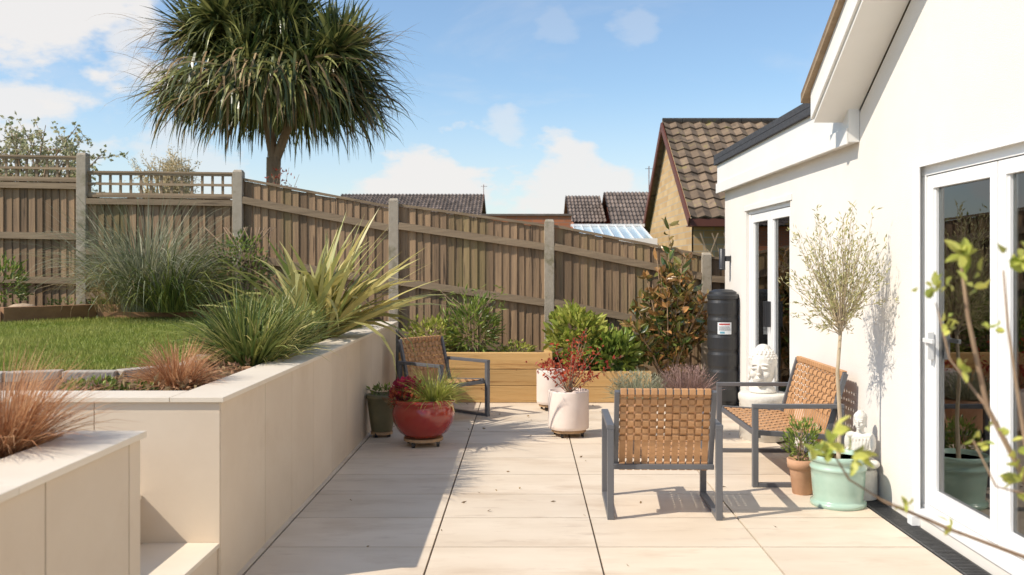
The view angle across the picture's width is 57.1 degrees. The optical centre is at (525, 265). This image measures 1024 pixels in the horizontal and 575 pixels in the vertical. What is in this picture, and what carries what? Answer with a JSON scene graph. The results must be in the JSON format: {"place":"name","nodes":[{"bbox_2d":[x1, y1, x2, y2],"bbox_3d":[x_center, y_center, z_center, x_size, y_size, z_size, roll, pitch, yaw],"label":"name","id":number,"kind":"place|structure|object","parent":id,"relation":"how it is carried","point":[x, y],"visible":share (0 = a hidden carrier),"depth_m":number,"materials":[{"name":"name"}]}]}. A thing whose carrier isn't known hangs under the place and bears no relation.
{"place":"outdoors","nodes":[
{"label":"outdoors","id":0,"kind":"place"},
{"bbox_2d":[0,315,223,370],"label":"lawn","id":1,"kind":"structure","parent":0,"point":[100,343],"depth_m":7.58,"materials":[{"name":"green plant"}]},
{"bbox_2d":[0,320,374,458],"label":"garden bed soil","id":2,"kind":"structure","parent":0,"point":[65,381],"depth_m":5.30,"materials":[{"name":"brown soil"}]},
{"bbox_2d":[0,111,128,197],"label":"blossom tree","id":3,"kind":"object","parent":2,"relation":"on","point":[66,147],"visible":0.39,"depth_m":16.39,"materials":[{"name":"green plant"}]},
{"bbox_2d":[0,343,135,458],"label":"copper sedge plant","id":4,"kind":"object","parent":2,"relation":"on","point":[23,427],"visible":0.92,"depth_m":3.28,"materials":[{"name":"brown plant"}]},
{"bbox_2d":[50,373,158,390],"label":"herb plant","id":5,"kind":"object","parent":2,"relation":"on","point":[82,381],"visible":0.45,"depth_m":4.96,"materials":[{"name":"green plant"}]},
{"bbox_2d":[0,354,211,381],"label":"lawn edging","id":6,"kind":"object","parent":2,"relation":"on","point":[97,373],"visible":0.37,"depth_m":5.47,"materials":[{"name":"stone"}]},
{"bbox_2d":[4,182,267,322],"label":"ornamental grass","id":7,"kind":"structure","parent":2,"relation":"on","point":[141,281],"depth_m":10.38,"materials":[{"name":"green plant"}]},
{"bbox_2d":[123,145,201,198],"bbox_3d":[-6.893,-0.412,18.034,1.637,3.925,1.289,0,0,0],"label":"pale bush","id":8,"kind":"object","parent":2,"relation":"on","point":[171,166],"visible":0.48,"depth_m":17.85,"materials":[{"name":"plant"}]},
{"bbox_2d":[79,356,256,390],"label":"bark mulch","id":9,"kind":"object","parent":2,"relation":"on","point":[180,383],"visible":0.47,"depth_m":5.01,"materials":[{"name":"brown plant"}]},
{"bbox_2d":[108,336,239,390],"bbox_3d":[-1.905,0.532,5.109,0.730,0.376,0.766,0,0,0],"label":"copper sedge plant","id":10,"kind":"object","parent":2,"relation":"on","point":[177,371],"visible":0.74,"depth_m":5.05,"materials":[{"name":"brown plant"}]},
{"bbox_2d":[0,304,364,321],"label":"sleeper edging","id":11,"kind":"object","parent":2,"relation":"on","point":[24,313],"visible":0.17,"depth_m":10.81,"materials":[{"name":"brown wood"}]},
{"bbox_2d":[143,274,360,367],"bbox_3d":[-1.937,0.426,6.735,1.421,0.841,2.215,0,0,0],"label":"strap leaf plant","id":12,"kind":"object","parent":2,"relation":"on","point":[257,335],"visible":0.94,"depth_m":6.27,"materials":[{"name":"green plant"}]},
{"bbox_2d":[92,0,426,187],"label":"cordyline tree","id":13,"kind":"object","parent":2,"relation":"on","point":[281,73],"visible":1,"depth_m":12.77,"materials":[{"name":"green plant"}]},
{"bbox_2d":[202,212,457,374],"bbox_3d":[-1.709,0.197,8.144,2.312,1.438,2.028,0,0,0],"label":"phormium plant","id":14,"kind":"object","parent":2,"relation":"on","point":[324,279],"visible":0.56,"depth_m":8.08,"materials":[{"name":"green plant"}]},
{"bbox_2d":[351,304,370,329],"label":"green shrub","id":15,"kind":"object","parent":2,"relation":"on","point":[358,311],"visible":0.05,"depth_m":9.42,"materials":[{"name":"green plant"}]},
{"bbox_2d":[265,167,298,186],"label":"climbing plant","id":16,"kind":"object","parent":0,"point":[277,177],"visible":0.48,"depth_m":12.15,"materials":[{"name":"plant"}]},
{"bbox_2d":[341,193,485,217],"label":"tiled roof house","id":17,"kind":"structure","parent":0,"point":[470,203],"depth_m":41.10,"materials":[{"name":"brown tile"}]},
{"bbox_2d":[0,0,834,213],"label":"sky","id":18,"kind":"structure","parent":0,"point":[537,103],"materials":[{"name":"blue"}]},
{"bbox_2d":[564,195,605,227],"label":"brick house","id":19,"kind":"structure","parent":0,"point":[582,209],"depth_m":35.45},
{"bbox_2d":[236,397,961,574],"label":"patio paving","id":20,"kind":"structure","parent":0,"point":[401,510],"depth_m":5.76,"materials":[{"name":"stone"}]},
{"bbox_2d":[0,153,724,385],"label":"garden fence","id":21,"kind":"object","parent":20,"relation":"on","point":[537,272],"visible":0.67,"depth_m":11.48,"materials":[{"name":"wood"}]},
{"bbox_2d":[700,233,724,252],"bbox_3d":[3.300,-0.150,15.910,0.714,0.805,0.050,0,0,0],"label":"wooden trellis","id":22,"kind":"object","parent":21,"relation":"on","point":[714,242],"visible":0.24,"depth_m":15.90,"materials":[{"name":"brown wood"}]},
{"bbox_2d":[366,381,392,436],"bbox_3d":[-1.312,1.302,8.550,0.295,0.495,0.287,0,0,0],"label":"ribbed plant pot","id":23,"kind":"object","parent":20,"relation":"on","point":[380,415],"visible":0.86,"depth_m":8.46,"materials":[{"name":"green ceramic"}]},
{"bbox_2d":[382,361,479,447],"bbox_3d":[-0.774,1.177,8.079,0.845,0.745,0.836,0,0,24],"label":"red flower bowl","id":24,"kind":"object","parent":20,"relation":"on","point":[423,412],"visible":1,"depth_m":7.96,"materials":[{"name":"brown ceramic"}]},
{"bbox_2d":[397,335,489,416],"bbox_3d":[-0.857,1.147,9.634,0.684,0.805,0.705,0,0,41],"label":"garden armchair","id":25,"kind":"object","parent":20,"relation":"on","point":[405,363],"visible":0.68,"depth_m":9.72,"materials":[{"name":"brown wicker"}]},
{"bbox_2d":[399,347,651,401],"bbox_3d":[-0.010,1.268,11.011,2.860,0.565,0.777,0,0,0],"label":"timber raised planter","id":26,"kind":"object","parent":20,"relation":"on","point":[513,376],"visible":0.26,"depth_m":10.62,"materials":[{"name":"wood"}]},
{"bbox_2d":[401,283,506,351],"bbox_3d":[-0.842,0.711,11.008,1.282,1.042,0.714,0,0,0],"label":"planter shrub","id":27,"kind":"object","parent":26,"relation":"on","point":[473,317],"visible":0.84,"depth_m":10.95,"materials":[{"name":"green plant"}]},
{"bbox_2d":[498,338,536,351],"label":"planter shrub","id":28,"kind":"object","parent":26,"relation":"in","point":[523,345],"visible":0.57,"depth_m":10.94,"materials":[{"name":"green plant"}]},
{"bbox_2d":[541,299,644,370],"bbox_3d":[0.788,0.847,10.928,1.220,0.952,0.782,0,0,0],"label":"planter shrub","id":29,"kind":"object","parent":26,"relation":"in","point":[595,331],"visible":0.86,"depth_m":10.79,"materials":[{"name":"green plant"}]},
{"bbox_2d":[617,318,663,365],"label":"planter shrub","id":30,"kind":"object","parent":26,"relation":"in","point":[644,358],"visible":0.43,"depth_m":10.90,"materials":[{"name":"green plant"}]},
{"bbox_2d":[617,217,708,379],"bbox_3d":[1.657,0.390,10.955,1.201,1.932,0.886,0,0,0],"label":"magnolia shrub","id":31,"kind":"object","parent":26,"relation":"in","point":[676,318],"visible":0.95,"depth_m":10.82,"materials":[{"name":"green plant"}]},
{"bbox_2d":[537,360,564,410],"bbox_3d":[0.270,1.272,10.130,0.310,0.554,0.310,0,0,0],"label":"pale plant pot","id":32,"kind":"object","parent":20,"relation":"on","point":[544,385],"visible":0.58,"depth_m":10.01,"materials":[{"name":"white ceramic"}]},
{"bbox_2d":[350,403,775,565],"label":"fallen leaves","id":33,"kind":"object","parent":20,"relation":"on","point":[520,487],"visible":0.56,"depth_m":6.40,"materials":[{"name":"brown plant"}]},
{"bbox_2d":[525,328,620,437],"bbox_3d":[0.422,1.060,8.615,0.854,0.979,0.810,0,0,0],"label":"potted maple","id":34,"kind":"object","parent":20,"relation":"on","point":[568,409],"visible":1,"depth_m":8.44,"materials":[{"name":"red plant"}]},
{"bbox_2d":[598,369,671,440],"bbox_3d":[0.962,1.215,8.240,0.784,0.671,0.713,0,0,28],"label":"lavender pot","id":35,"kind":"object","parent":20,"relation":"on","point":[638,384],"visible":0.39,"depth_m":8.20,"materials":[{"name":"ceramic"}]},
{"bbox_2d":[601,388,722,520],"bbox_3d":[0.854,1.147,6.018,0.705,0.805,0.684,0,0,2],"label":"garden armchair","id":36,"kind":"object","parent":20,"relation":"on","point":[698,449],"visible":1,"depth_m":5.75,"materials":[{"name":"orange wicker"}]},
{"bbox_2d":[650,362,716,435],"bbox_3d":[1.425,1.201,8.427,0.797,0.697,0.789,0,0,-35],"label":"heather pot","id":37,"kind":"object","parent":20,"relation":"on","point":[682,382],"visible":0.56,"depth_m":8.37,"materials":[{"name":"ceramic"}]},
{"bbox_2d":[707,289,738,405],"bbox_3d":[2.180,0.905,10.420,0.380,1.290,0.380,0,0,0],"label":"water butt","id":38,"kind":"object","parent":20,"relation":"on","point":[722,336],"visible":0.81,"depth_m":10.28,"materials":[{"name":"black plastic"}]},
{"bbox_2d":[738,390,785,442],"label":"stone plinth","id":39,"kind":"structure","parent":20,"relation":"on","point":[747,398],"depth_m":8.26,"materials":[{"name":"white stone"}]},
{"bbox_2d":[748,344,777,393],"bbox_3d":[2.124,0.935,8.421,0.270,0.464,0.303,0,0,0],"label":"buddha head statue","id":40,"kind":"object","parent":39,"relation":"on","point":[762,366],"visible":0.92,"depth_m":8.33,"materials":[{"name":"stone"}]},
{"bbox_2d":[716,356,847,487],"bbox_3d":[1.927,1.147,7.200,0.684,0.805,1.275,0,0,0],"label":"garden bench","id":41,"kind":"object","parent":20,"relation":"on","point":[757,420],"visible":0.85,"depth_m":7.09,"materials":[{"name":"wicker"}]},
{"bbox_2d":[780,414,822,494],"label":"terracotta pot shrub","id":42,"kind":"object","parent":20,"relation":"on","point":[798,466],"visible":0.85,"depth_m":6.35,"materials":[{"name":"green plant"}]},
{"bbox_2d":[777,201,898,510],"bbox_3d":[2.009,0.563,6.076,0.718,1.975,0.643,0,0,44],"label":"potted olive tree","id":43,"kind":"object","parent":20,"relation":"on","point":[834,488],"visible":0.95,"depth_m":6.03,"materials":[{"name":"green plant"}]},
{"bbox_2d":[844,410,879,500],"bbox_3d":[2.219,1.257,6.273,0.246,0.586,0.233,0,0,0],"label":"seated buddha statue","id":44,"kind":"object","parent":20,"relation":"on","point":[859,437],"visible":0.5,"depth_m":6.23,"materials":[{"name":"stone"}]},
{"bbox_2d":[801,238,1023,558],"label":"apple sapling","id":45,"kind":"object","parent":20,"relation":"on","point":[965,249],"visible":1,"depth_m":2.00,"materials":[{"name":"plant"}]},
{"bbox_2d":[867,499,991,574],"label":"drainage channel","id":46,"kind":"object","parent":20,"relation":"on","point":[950,556],"visible":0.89,"depth_m":5.28,"materials":[{"name":"black metal"}]},
{"bbox_2d":[600,191,649,233],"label":"brick house","id":47,"kind":"structure","parent":0,"point":[621,207],"depth_m":34.17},
{"bbox_2d":[650,137,724,256],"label":"walls","id":48,"kind":"structure","parent":0,"point":[668,205],"depth_m":18.42,"materials":[{"name":"brick"}]},
{"bbox_2d":[643,122,724,228],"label":"bargeboards","id":49,"kind":"object","parent":48,"relation":"on","point":[705,222],"visible":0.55,"depth_m":17.18,"materials":[{"name":"brown wood"}]},
{"bbox_2d":[645,118,776,231],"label":"roof","id":50,"kind":"structure","parent":48,"relation":"on","point":[697,144],"depth_m":18.28,"materials":[{"name":"tile"}]},
{"label":"ground","id":51,"kind":"structure","parent":0,"visible":0},
{"bbox_2d":[0,431,146,574],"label":"retaining wall","id":52,"kind":"structure","parent":51,"relation":"on","point":[69,504],"depth_m":3.07,"materials":[{"name":"tile"}]},
{"bbox_2d":[140,495,219,574],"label":"garden steps","id":53,"kind":"structure","parent":51,"relation":"on","point":[178,558],"depth_m":4.28,"materials":[{"name":"beige ceramic"}]},
{"bbox_2d":[0,321,397,574],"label":"retaining wall","id":54,"kind":"structure","parent":51,"relation":"on","point":[244,466],"depth_m":4.91,"materials":[{"name":"paint"}]},
{"bbox_2d":[480,214,571,228],"bbox_3d":[0.015,-0.025,32.025,2.930,3.250,4.150,0,0,0],"label":"flat roof extension","id":55,"kind":"object","parent":51,"relation":"on","point":[564,220],"visible":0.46,"depth_m":30.00,"materials":[{"name":"red brick"}]},
{"bbox_2d":[571,224,657,247],"bbox_3d":[1.830,0.335,19.990,1.660,2.530,2.080,0,0,0],"label":"conservatory","id":56,"kind":"object","parent":51,"relation":"on","point":[637,232],"visible":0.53,"depth_m":20.36,"materials":[{"name":"white plastic"}]},
{"bbox_2d":[725,0,1023,574],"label":"walls","id":57,"kind":"structure","parent":51,"relation":"on","point":[949,78],"depth_m":6.03,"materials":[{"name":"white paint"}]},
{"bbox_2d":[719,249,730,269],"bbox_3d":[2.281,-0.072,10.780,0.136,0.245,0.074,0,0,0],"label":"wall light","id":58,"kind":"object","parent":57,"relation":"attached to","point":[723,258],"visible":1,"depth_m":10.75,"materials":[{"name":"black metal"}]},
{"bbox_2d":[714,93,867,193],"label":"flat roof","id":59,"kind":"structure","parent":57,"relation":"attached to","point":[794,137],"depth_m":8.27,"materials":[{"name":"white paint"}]},
{"bbox_2d":[801,0,910,122],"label":"pitched roof","id":60,"kind":"structure","parent":57,"relation":"on","point":[857,38],"depth_m":6.24,"materials":[{"name":"white wood"}]},
{"bbox_2d":[744,133,1023,574],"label":"patio doors","id":61,"kind":"structure","parent":57,"relation":"attached to","point":[974,195],"depth_m":5.23,"materials":[{"name":"white plastic"}]},
{"label":"border soil","id":62,"kind":"structure","parent":0,"visible":0},
{"bbox_2d":[0,249,37,306],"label":"border shrub","id":63,"kind":"object","parent":62,"relation":"on","point":[15,267],"visible":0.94,"depth_m":11.01,"materials":[{"name":"green plant"}]},
{"bbox_2d":[8,303,34,306],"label":"border rocks","id":64,"kind":"object","parent":62,"relation":"on","point":[17,305],"visible":0.37,"depth_m":10.70,"materials":[{"name":"beige stone"}]},
{"bbox_2d":[44,296,267,316],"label":"ground cover plants","id":65,"kind":"object","parent":62,"relation":"on","point":[71,302],"visible":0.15,"depth_m":11.13,"materials":[{"name":"green plant"}]},
{"bbox_2d":[204,227,275,313],"bbox_3d":[-3.374,0.050,11.104,0.693,1.035,0.657,0,0,-40],"label":"border shrub","id":66,"kind":"object","parent":62,"relation":"on","point":[252,242],"visible":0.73,"depth_m":11.06,"materials":[{"name":"green plant"}]}
]}

